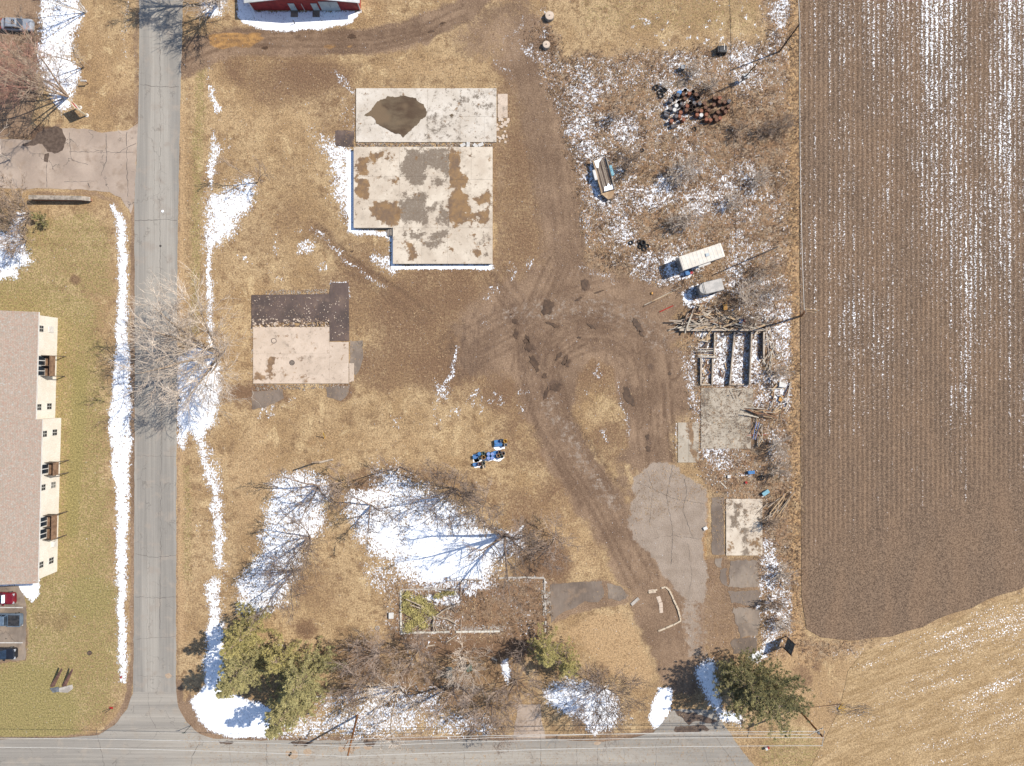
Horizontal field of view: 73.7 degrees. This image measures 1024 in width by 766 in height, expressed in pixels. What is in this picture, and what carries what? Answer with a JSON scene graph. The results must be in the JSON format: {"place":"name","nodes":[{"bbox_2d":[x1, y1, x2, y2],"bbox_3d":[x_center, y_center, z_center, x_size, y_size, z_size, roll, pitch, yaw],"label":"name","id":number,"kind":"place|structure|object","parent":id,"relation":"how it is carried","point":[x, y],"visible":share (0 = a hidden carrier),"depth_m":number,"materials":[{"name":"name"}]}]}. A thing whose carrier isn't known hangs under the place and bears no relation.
{"place":"outdoors","nodes":[
{"label":"outdoors","id":0,"kind":"place"},
{"bbox_2d":[0,586,26,660],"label":"parking lot","id":1,"kind":"structure","parent":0,"point":[13,634],"depth_m":106.67,"materials":[{"name":"asphalt"}]},
{"bbox_2d":[0,591,16,605],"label":"parked car","id":2,"kind":"object","parent":1,"relation":"on","point":[9,597],"visible":1,"depth_m":105.78,"materials":[{"name":"red paint"}]},
{"bbox_2d":[0,646,17,660],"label":"parked car","id":3,"kind":"object","parent":1,"relation":"on","point":[10,653],"visible":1,"depth_m":105.78,"materials":[{"name":"black paint"}]},
{"bbox_2d":[0,612,23,626],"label":"pickup truck","id":4,"kind":"object","parent":1,"relation":"on","point":[16,619],"visible":1,"depth_m":105.73,"materials":[{"name":"blue metal"}]},
{"bbox_2d":[0,310,68,584],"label":"apartment building","id":5,"kind":"structure","parent":0,"point":[30,435],"depth_m":101.46,"materials":[{"name":"beige paint"}]},
{"bbox_2d":[28,195,91,201],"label":"retaining wall","id":6,"kind":"structure","parent":0,"point":[54,198],"depth_m":105.42,"materials":[{"name":"concrete"}]},
{"bbox_2d":[0,124,137,212],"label":"side drive","id":7,"kind":"structure","parent":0,"point":[88,159],"depth_m":106.67,"materials":[{"name":"beige concrete"}]},
{"bbox_2d":[22,126,65,153],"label":"wet stain","id":8,"kind":"object","parent":7,"relation":"on","point":[52,139],"visible":1,"depth_m":106.67,"materials":[{"name":"concrete"}]},
{"bbox_2d":[133,0,182,691],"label":"road","id":9,"kind":"structure","parent":0,"point":[155,227],"depth_m":106.67,"materials":[{"name":"asphalt"}]},
{"bbox_2d":[0,692,753,765],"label":"street","id":10,"kind":"structure","parent":0,"point":[154,720],"depth_m":106.66,"materials":[{"name":"asphalt"}]},
{"bbox_2d":[674,724,708,731],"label":"wet stain","id":11,"kind":"object","parent":10,"relation":"on","point":[699,728],"visible":0.82,"depth_m":106.66,"materials":[{"name":"liquid"}]},
{"bbox_2d":[675,711,716,724],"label":"wet stain","id":12,"kind":"object","parent":10,"relation":"on","point":[690,718],"visible":1,"depth_m":106.66,"materials":[{"name":"liquid"}]},
{"bbox_2d":[0,0,1023,765],"bbox_3d":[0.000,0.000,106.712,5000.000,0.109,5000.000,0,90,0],"label":"ground","id":13,"kind":"structure","parent":0,"point":[72,270],"depth_m":106.70,"materials":[{"name":"brown plant"}]},
{"bbox_2d":[0,17,34,32],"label":"parked car","id":14,"kind":"object","parent":13,"relation":"on","point":[6,26],"visible":0.88,"depth_m":105.78,"materials":[{"name":"silver metal"}]},
{"bbox_2d":[0,210,34,259],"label":"bare bush","id":15,"kind":"object","parent":13,"relation":"on","point":[8,249],"visible":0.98,"depth_m":103.43,"materials":[{"name":"brown plant"}]},
{"bbox_2d":[0,165,36,242],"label":"bare tree","id":16,"kind":"object","parent":13,"relation":"on","point":[16,198],"visible":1,"depth_m":101.92,"materials":[{"name":"brown plant"}]},
{"bbox_2d":[0,23,59,112],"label":"willow bush","id":17,"kind":"object","parent":13,"relation":"on","point":[10,87],"visible":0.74,"depth_m":101.61,"materials":[{"name":"brown plant"}]},
{"bbox_2d":[0,5,76,104],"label":"bare tree","id":18,"kind":"object","parent":13,"relation":"on","point":[59,87],"visible":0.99,"depth_m":98.17,"materials":[{"name":"brown plant"}]},
{"bbox_2d":[33,37,87,67],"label":"bare tree","id":19,"kind":"object","parent":13,"relation":"on","point":[74,52],"visible":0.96,"depth_m":101.45,"materials":[{"name":"grey plant"}]},
{"bbox_2d":[50,668,72,692],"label":"monument sign","id":20,"kind":"object","parent":13,"relation":"on","point":[64,688],"visible":1,"depth_m":106.56,"materials":[{"name":"stone"}]},
{"bbox_2d":[108,261,255,431],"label":"bare tree","id":21,"kind":"object","parent":13,"relation":"on","point":[217,351],"visible":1,"depth_m":97.14,"materials":[{"name":"grey plant"}]},
{"bbox_2d":[173,0,233,26],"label":"bare tree","id":22,"kind":"object","parent":13,"relation":"on","point":[217,2],"visible":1,"depth_m":100.33,"materials":[{"name":"grey plant"}]},
{"bbox_2d":[212,156,274,182],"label":"bare tree","id":23,"kind":"object","parent":13,"relation":"on","point":[221,159],"visible":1,"depth_m":102.08,"materials":[{"name":"brown plant"}]},
{"bbox_2d":[214,631,273,699],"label":"conifer","id":24,"kind":"object","parent":13,"relation":"on","point":[225,685],"visible":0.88,"depth_m":100.61,"materials":[{"name":"green plant"}]},
{"bbox_2d":[219,601,282,659],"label":"conifer","id":25,"kind":"object","parent":13,"relation":"on","point":[232,645],"visible":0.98,"depth_m":101.50,"materials":[{"name":"green plant"}]},
{"bbox_2d":[251,389,283,409],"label":"doorstep pad","id":26,"kind":"object","parent":13,"relation":"on","point":[263,399],"visible":1,"depth_m":106.67,"materials":[{"name":"concrete"}]},
{"bbox_2d":[244,544,318,624],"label":"bare tree","id":27,"kind":"object","parent":13,"relation":"on","point":[275,566],"visible":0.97,"depth_m":99.88,"materials":[{"name":"grey plant"}]},
{"bbox_2d":[260,630,310,674],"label":"conifer","id":28,"kind":"object","parent":13,"relation":"on","point":[280,654],"visible":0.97,"depth_m":102.81,"materials":[{"name":"green plant"}]},
{"bbox_2d":[263,679,317,739],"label":"conifer","id":29,"kind":"object","parent":13,"relation":"on","point":[280,716],"visible":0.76,"depth_m":99.96,"materials":[{"name":"green plant"}]},
{"bbox_2d":[251,318,329,327],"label":"rubble edge","id":30,"kind":"object","parent":13,"relation":"on","point":[302,324],"visible":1,"depth_m":106.53,"materials":[{"name":"concrete"}]},
{"bbox_2d":[268,499,328,590],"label":"bare tree","id":31,"kind":"object","parent":13,"relation":"on","point":[307,547],"visible":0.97,"depth_m":100.50,"materials":[{"name":"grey plant"}]},
{"bbox_2d":[251,282,348,340],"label":"tarred floor","id":32,"kind":"structure","parent":13,"relation":"on","point":[341,290],"depth_m":106.60,"materials":[{"name":"asphalt"}]},
{"bbox_2d":[253,327,348,383],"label":"garage floor slab","id":33,"kind":"structure","parent":13,"relation":"on","point":[294,343],"depth_m":106.57,"materials":[{"name":"concrete"}]},
{"bbox_2d":[254,384,349,390],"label":"rubble edge","id":34,"kind":"object","parent":13,"relation":"on","point":[278,387],"visible":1,"depth_m":106.63,"materials":[{"name":"concrete"}]},
{"bbox_2d":[244,0,360,16],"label":"red barn","id":35,"kind":"structure","parent":13,"relation":"on","point":[295,6],"depth_m":105.33,"materials":[{"name":"metal"}]},
{"bbox_2d":[318,1,339,10],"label":"sliding door","id":36,"kind":"structure","parent":35,"relation":"in","point":[324,5],"depth_m":105.21,"materials":[{"name":"paint"}]},
{"bbox_2d":[274,635,345,709],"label":"conifer","id":37,"kind":"object","parent":13,"relation":"on","point":[294,691],"visible":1,"depth_m":101.63,"materials":[{"name":"green plant"}]},
{"bbox_2d":[266,463,357,542],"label":"bare tree","id":38,"kind":"object","parent":13,"relation":"on","point":[316,490],"visible":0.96,"depth_m":99.61,"materials":[{"name":"grey plant"}]},
{"bbox_2d":[309,457,357,508],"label":"bare bush","id":39,"kind":"object","parent":13,"relation":"on","point":[332,486],"visible":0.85,"depth_m":103.33,"materials":[{"name":"brown plant"}]},
{"bbox_2d":[326,386,349,400],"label":"doorstep pad","id":40,"kind":"object","parent":13,"relation":"on","point":[335,393],"visible":1,"depth_m":106.67,"materials":[{"name":"concrete"}]},
{"bbox_2d":[335,130,353,146],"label":"doorstep pad","id":41,"kind":"object","parent":13,"relation":"on","point":[341,136],"visible":1,"depth_m":106.67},
{"bbox_2d":[320,685,369,726],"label":"bare bush","id":42,"kind":"object","parent":13,"relation":"on","point":[351,702],"visible":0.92,"depth_m":103.20,"materials":[{"name":"brown plant"}]},
{"bbox_2d":[343,714,357,758],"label":"utility pole","id":43,"kind":"object","parent":13,"relation":"on","point":[355,723],"visible":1,"depth_m":101.01,"materials":[{"name":"brown wood"}]},
{"bbox_2d":[0,747,346,756],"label":"overhead wire","id":44,"kind":"object","parent":43,"relation":"attached to","point":[159,749],"visible":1,"depth_m":97.48,"materials":[{"name":"metal"}]},
{"bbox_2d":[26,738,333,745],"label":"overhead wire","id":45,"kind":"object","parent":43,"relation":"attached to","point":[168,740],"visible":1,"depth_m":97.87,"materials":[{"name":"metal"}]},
{"bbox_2d":[353,731,815,743],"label":"overhead wire","id":46,"kind":"object","parent":43,"relation":"attached to","point":[600,734],"visible":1,"depth_m":98.10,"materials":[{"name":"metal"}]},
{"bbox_2d":[347,745,821,756],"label":"overhead wire","id":47,"kind":"object","parent":43,"relation":"attached to","point":[585,748],"visible":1,"depth_m":97.86,"materials":[{"name":"metal"}]},
{"bbox_2d":[350,340,362,375],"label":"doorstep pad","id":48,"kind":"object","parent":13,"relation":"on","point":[358,356],"visible":1,"depth_m":106.67,"materials":[{"name":"concrete"}]},
{"bbox_2d":[321,483,401,551],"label":"bare tree","id":49,"kind":"object","parent":13,"relation":"on","point":[377,509],"visible":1,"depth_m":101.21,"materials":[{"name":"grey plant"}]},
{"bbox_2d":[328,625,404,699],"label":"bare tree","id":50,"kind":"object","parent":13,"relation":"on","point":[375,656],"visible":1,"depth_m":101.62,"materials":[{"name":"brown plant"}]},
{"bbox_2d":[357,662,427,759],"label":"bare tree","id":51,"kind":"object","parent":13,"relation":"on","point":[394,690],"visible":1,"depth_m":100.28,"materials":[{"name":"grey plant"}]},
{"bbox_2d":[364,454,424,486],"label":"bare tree","id":52,"kind":"object","parent":13,"relation":"on","point":[405,469],"visible":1,"depth_m":101.81,"materials":[{"name":"grey plant"}]},
{"bbox_2d":[388,626,443,686],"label":"bare bush","id":53,"kind":"object","parent":13,"relation":"on","point":[416,649],"visible":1,"depth_m":102.27,"materials":[{"name":"brown plant"}]},
{"bbox_2d":[354,147,492,263],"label":"stained slab","id":54,"kind":"structure","parent":13,"relation":"on","point":[431,205],"depth_m":105.98,"materials":[{"name":"concrete"}]},
{"bbox_2d":[356,142,492,146],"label":"rubble strip","id":55,"kind":"object","parent":13,"relation":"on","point":[412,143],"visible":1,"depth_m":106.61,"materials":[{"name":"concrete"}]},
{"bbox_2d":[356,88,496,141],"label":"concrete slab","id":56,"kind":"structure","parent":13,"relation":"on","point":[472,121],"depth_m":106.54,"materials":[{"name":"concrete"}]},
{"bbox_2d":[365,95,426,136],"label":"mud puddle","id":57,"kind":"object","parent":56,"relation":"on","point":[403,115],"visible":1,"depth_m":106.52,"materials":[{"name":"soil"}]},
{"bbox_2d":[395,590,460,634],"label":"felled tree","id":58,"kind":"object","parent":13,"relation":"on","point":[425,609],"visible":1,"depth_m":106.24,"materials":[{"name":"plant"}]},
{"bbox_2d":[405,673,493,745],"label":"bare tree","id":59,"kind":"object","parent":13,"relation":"on","point":[464,699],"visible":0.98,"depth_m":99.06,"materials":[{"name":"brown plant"}]},
{"bbox_2d":[400,590,499,633],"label":"foundation wall","id":60,"kind":"structure","parent":13,"relation":"on","point":[474,631],"depth_m":106.56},
{"bbox_2d":[402,456,504,541],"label":"bare tree","id":61,"kind":"object","parent":13,"relation":"on","point":[453,490],"visible":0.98,"depth_m":99.83,"materials":[{"name":"brown plant"}]},
{"bbox_2d":[437,630,496,712],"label":"bare bush","id":62,"kind":"object","parent":13,"relation":"on","point":[463,667],"visible":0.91,"depth_m":102.67,"materials":[{"name":"brown plant"}]},
{"bbox_2d":[454,477,503,537],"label":"bare bush","id":63,"kind":"object","parent":13,"relation":"on","point":[478,487],"visible":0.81,"depth_m":103.35,"materials":[{"name":"brown plant"}]},
{"bbox_2d":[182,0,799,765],"bbox_3d":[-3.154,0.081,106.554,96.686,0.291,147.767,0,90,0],"label":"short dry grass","id":64,"kind":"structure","parent":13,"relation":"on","point":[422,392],"depth_m":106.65,"materials":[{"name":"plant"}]},
{"bbox_2d":[461,684,523,755],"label":"bare tree","id":65,"kind":"object","parent":13,"relation":"on","point":[495,718],"visible":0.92,"depth_m":101.98,"materials":[{"name":"brown plant"}]},
{"bbox_2d":[498,94,507,117],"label":"side walk slab","id":66,"kind":"structure","parent":13,"relation":"on","point":[502,106],"depth_m":106.62,"materials":[{"name":"concrete"}]},
{"bbox_2d":[456,498,552,613],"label":"bare tree","id":67,"kind":"object","parent":13,"relation":"on","point":[513,539],"visible":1,"depth_m":97.10,"materials":[{"name":"brown plant"}]},
{"bbox_2d":[481,655,551,718],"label":"bare tree","id":68,"kind":"object","parent":13,"relation":"on","point":[524,693],"visible":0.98,"depth_m":101.58,"materials":[{"name":"brown plant"}]},
{"bbox_2d":[504,633,569,686],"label":"bare tree","id":69,"kind":"object","parent":13,"relation":"on","point":[519,660],"visible":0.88,"depth_m":101.58,"materials":[{"name":"plant"}]},
{"bbox_2d":[526,622,563,667],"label":"conifer","id":70,"kind":"object","parent":13,"relation":"on","point":[546,649],"visible":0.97,"depth_m":102.42,"materials":[{"name":"green plant"}]},
{"bbox_2d":[514,511,583,576],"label":"bare bush","id":71,"kind":"object","parent":13,"relation":"on","point":[550,546],"visible":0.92,"depth_m":102.89,"materials":[{"name":"brown plant"}]},
{"bbox_2d":[550,636,580,679],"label":"conifer","id":72,"kind":"object","parent":13,"relation":"on","point":[568,667],"visible":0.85,"depth_m":102.94,"materials":[{"name":"green plant"}]},
{"bbox_2d":[549,581,603,622],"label":"broken asphalt pad","id":73,"kind":"object","parent":13,"relation":"on","point":[574,594],"visible":1,"depth_m":106.67,"materials":[{"name":"asphalt"}]},
{"bbox_2d":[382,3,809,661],"bbox_3d":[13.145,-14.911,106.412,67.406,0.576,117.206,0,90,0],"label":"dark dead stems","id":74,"kind":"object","parent":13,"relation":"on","point":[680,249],"visible":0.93,"depth_m":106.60,"materials":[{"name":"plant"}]},
{"bbox_2d":[592,155,614,203],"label":"derelict boat","id":75,"kind":"object","parent":13,"relation":"on","point":[603,175],"visible":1,"depth_m":105.83,"materials":[{"name":"white plastic"}]},
{"bbox_2d":[552,660,655,757],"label":"bare shrub","id":76,"kind":"object","parent":13,"relation":"on","point":[591,689],"visible":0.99,"depth_m":101.12,"materials":[{"name":"plant"}]},
{"bbox_2d":[607,583,626,600],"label":"asphalt remnant","id":77,"kind":"object","parent":13,"relation":"on","point":[617,596],"visible":1,"depth_m":106.67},
{"bbox_2d":[380,3,854,662],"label":"pale dead grass","id":78,"kind":"structure","parent":13,"relation":"on","point":[662,209],"depth_m":106.60,"materials":[{"name":"plant"}]},
{"bbox_2d":[678,422,698,462],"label":"entrance slab","id":79,"kind":"structure","parent":13,"relation":"on","point":[688,438],"depth_m":106.62,"materials":[{"name":"concrete"}]},
{"bbox_2d":[673,199,707,235],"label":"wild shrub","id":80,"kind":"object","parent":13,"relation":"on","point":[689,220],"visible":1,"depth_m":104.75,"materials":[{"name":"beige plant"}]},
{"bbox_2d":[673,150,708,189],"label":"wild shrub","id":81,"kind":"object","parent":13,"relation":"on","point":[689,171],"visible":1,"depth_m":104.60,"materials":[{"name":"beige plant"}]},
{"bbox_2d":[676,243,724,271],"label":"box trailer","id":82,"kind":"object","parent":13,"relation":"on","point":[704,256],"visible":1,"depth_m":103.78,"materials":[{"name":"metal"}]},
{"bbox_2d":[689,278,723,295],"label":"rounded trailer","id":83,"kind":"object","parent":13,"relation":"on","point":[710,287],"visible":1,"depth_m":104.58,"materials":[{"name":"metal"}]},
{"bbox_2d":[711,497,724,554],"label":"dark pad","id":84,"kind":"object","parent":13,"relation":"on","point":[716,536],"visible":1,"depth_m":106.67,"materials":[{"name":"concrete"}]},
{"bbox_2d":[701,388,752,448],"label":"shop floor slab","id":85,"kind":"structure","parent":13,"relation":"on","point":[736,443],"depth_m":106.60,"materials":[{"name":"concrete"}]},
{"bbox_2d":[695,450,765,493],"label":"roof rubble","id":86,"kind":"object","parent":13,"relation":"on","point":[733,491],"visible":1,"depth_m":106.62,"materials":[{"name":"concrete"}]},
{"bbox_2d":[685,316,779,417],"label":"roof rubble","id":87,"kind":"object","parent":13,"relation":"on","point":[728,361],"visible":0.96,"depth_m":106.62,"materials":[{"name":"wood"}]},
{"bbox_2d":[726,499,761,554],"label":"concrete slab","id":88,"kind":"structure","parent":13,"relation":"on","point":[735,533],"depth_m":106.56,"materials":[{"name":"concrete"}]},
{"bbox_2d":[731,637,756,653],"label":"asphalt remnant","id":89,"kind":"object","parent":13,"relation":"on","point":[738,647],"visible":0.85,"depth_m":106.67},
{"bbox_2d":[728,559,760,587],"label":"asphalt remnant","id":90,"kind":"object","parent":13,"relation":"on","point":[739,568],"visible":1,"depth_m":106.67,"materials":[{"name":"asphalt"}]},
{"bbox_2d":[728,590,760,605],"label":"asphalt remnant","id":91,"kind":"object","parent":13,"relation":"on","point":[749,597],"visible":1,"depth_m":106.67,"materials":[{"name":"asphalt"}]},
{"bbox_2d":[733,607,759,637],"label":"asphalt remnant","id":92,"kind":"object","parent":13,"relation":"on","point":[749,626],"visible":1,"depth_m":106.67,"materials":[{"name":"asphalt"}]},
{"bbox_2d":[711,646,788,722],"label":"conifer","id":93,"kind":"object","parent":13,"relation":"on","point":[747,695],"visible":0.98,"depth_m":99.67,"materials":[{"name":"green plant"}]},
{"bbox_2d":[736,306,767,332],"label":"wild shrub","id":94,"kind":"object","parent":13,"relation":"on","point":[750,319],"visible":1,"depth_m":104.22,"materials":[{"name":"brown plant"}]},
{"bbox_2d":[730,273,777,313],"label":"wild shrub","id":95,"kind":"object","parent":13,"relation":"on","point":[753,298],"visible":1,"depth_m":103.75,"materials":[{"name":"beige plant"}]},
{"bbox_2d":[745,164,772,190],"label":"wild shrub","id":96,"kind":"object","parent":13,"relation":"on","point":[762,175],"visible":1,"depth_m":105.33,"materials":[{"name":"beige plant"}]},
{"bbox_2d":[748,252,782,281],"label":"wild shrub","id":97,"kind":"object","parent":13,"relation":"on","point":[770,269],"visible":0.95,"depth_m":104.52,"materials":[{"name":"brown plant"}]},
{"bbox_2d":[733,656,815,739],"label":"conifer","id":98,"kind":"object","parent":13,"relation":"on","point":[787,701],"visible":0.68,"depth_m":99.21,"materials":[{"name":"green plant"}]},
{"bbox_2d":[758,275,791,301],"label":"wild shrub","id":99,"kind":"object","parent":13,"relation":"on","point":[777,291],"visible":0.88,"depth_m":104.88,"materials":[{"name":"brown plant"}]},
{"bbox_2d":[769,431,792,459],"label":"wild shrub","id":100,"kind":"object","parent":13,"relation":"on","point":[778,444],"visible":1,"depth_m":104.68,"materials":[{"name":"beige plant"}]},
{"bbox_2d":[766,110,796,132],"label":"wild shrub","id":101,"kind":"object","parent":13,"relation":"on","point":[787,118],"visible":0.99,"depth_m":104.92,"materials":[{"name":"brown plant"}]},
{"bbox_2d":[786,0,809,636],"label":"straw edge","id":102,"kind":"object","parent":13,"relation":"on","point":[797,280],"visible":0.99,"depth_m":106.56,"materials":[{"name":"plant"}]},
{"bbox_2d":[801,711,824,745],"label":"utility pole","id":103,"kind":"object","parent":13,"relation":"on","point":[815,728],"visible":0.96,"depth_m":98.67,"materials":[{"name":"brown wood"}]},
{"bbox_2d":[345,737,821,746],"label":"overhead wire","id":104,"kind":"object","parent":103,"relation":"attached to","point":[614,738],"visible":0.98,"depth_m":98.16,"materials":[{"name":"metal"}]},
{"bbox_2d":[513,704,544,739],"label":"bottom driveway","id":105,"kind":"structure","parent":0,"point":[522,715],"depth_m":106.67,"materials":[{"name":"beige concrete"}]},
{"bbox_2d":[799,0,1023,640],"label":"ploughed field","id":106,"kind":"structure","parent":0,"point":[912,345],"depth_m":106.62,"materials":[{"name":"soil"}]},
{"bbox_2d":[812,592,1023,765],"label":"hay field","id":107,"kind":"structure","parent":0,"point":[950,693],"depth_m":106.66,"materials":[{"name":"dry grass"},{"name":"snow"}]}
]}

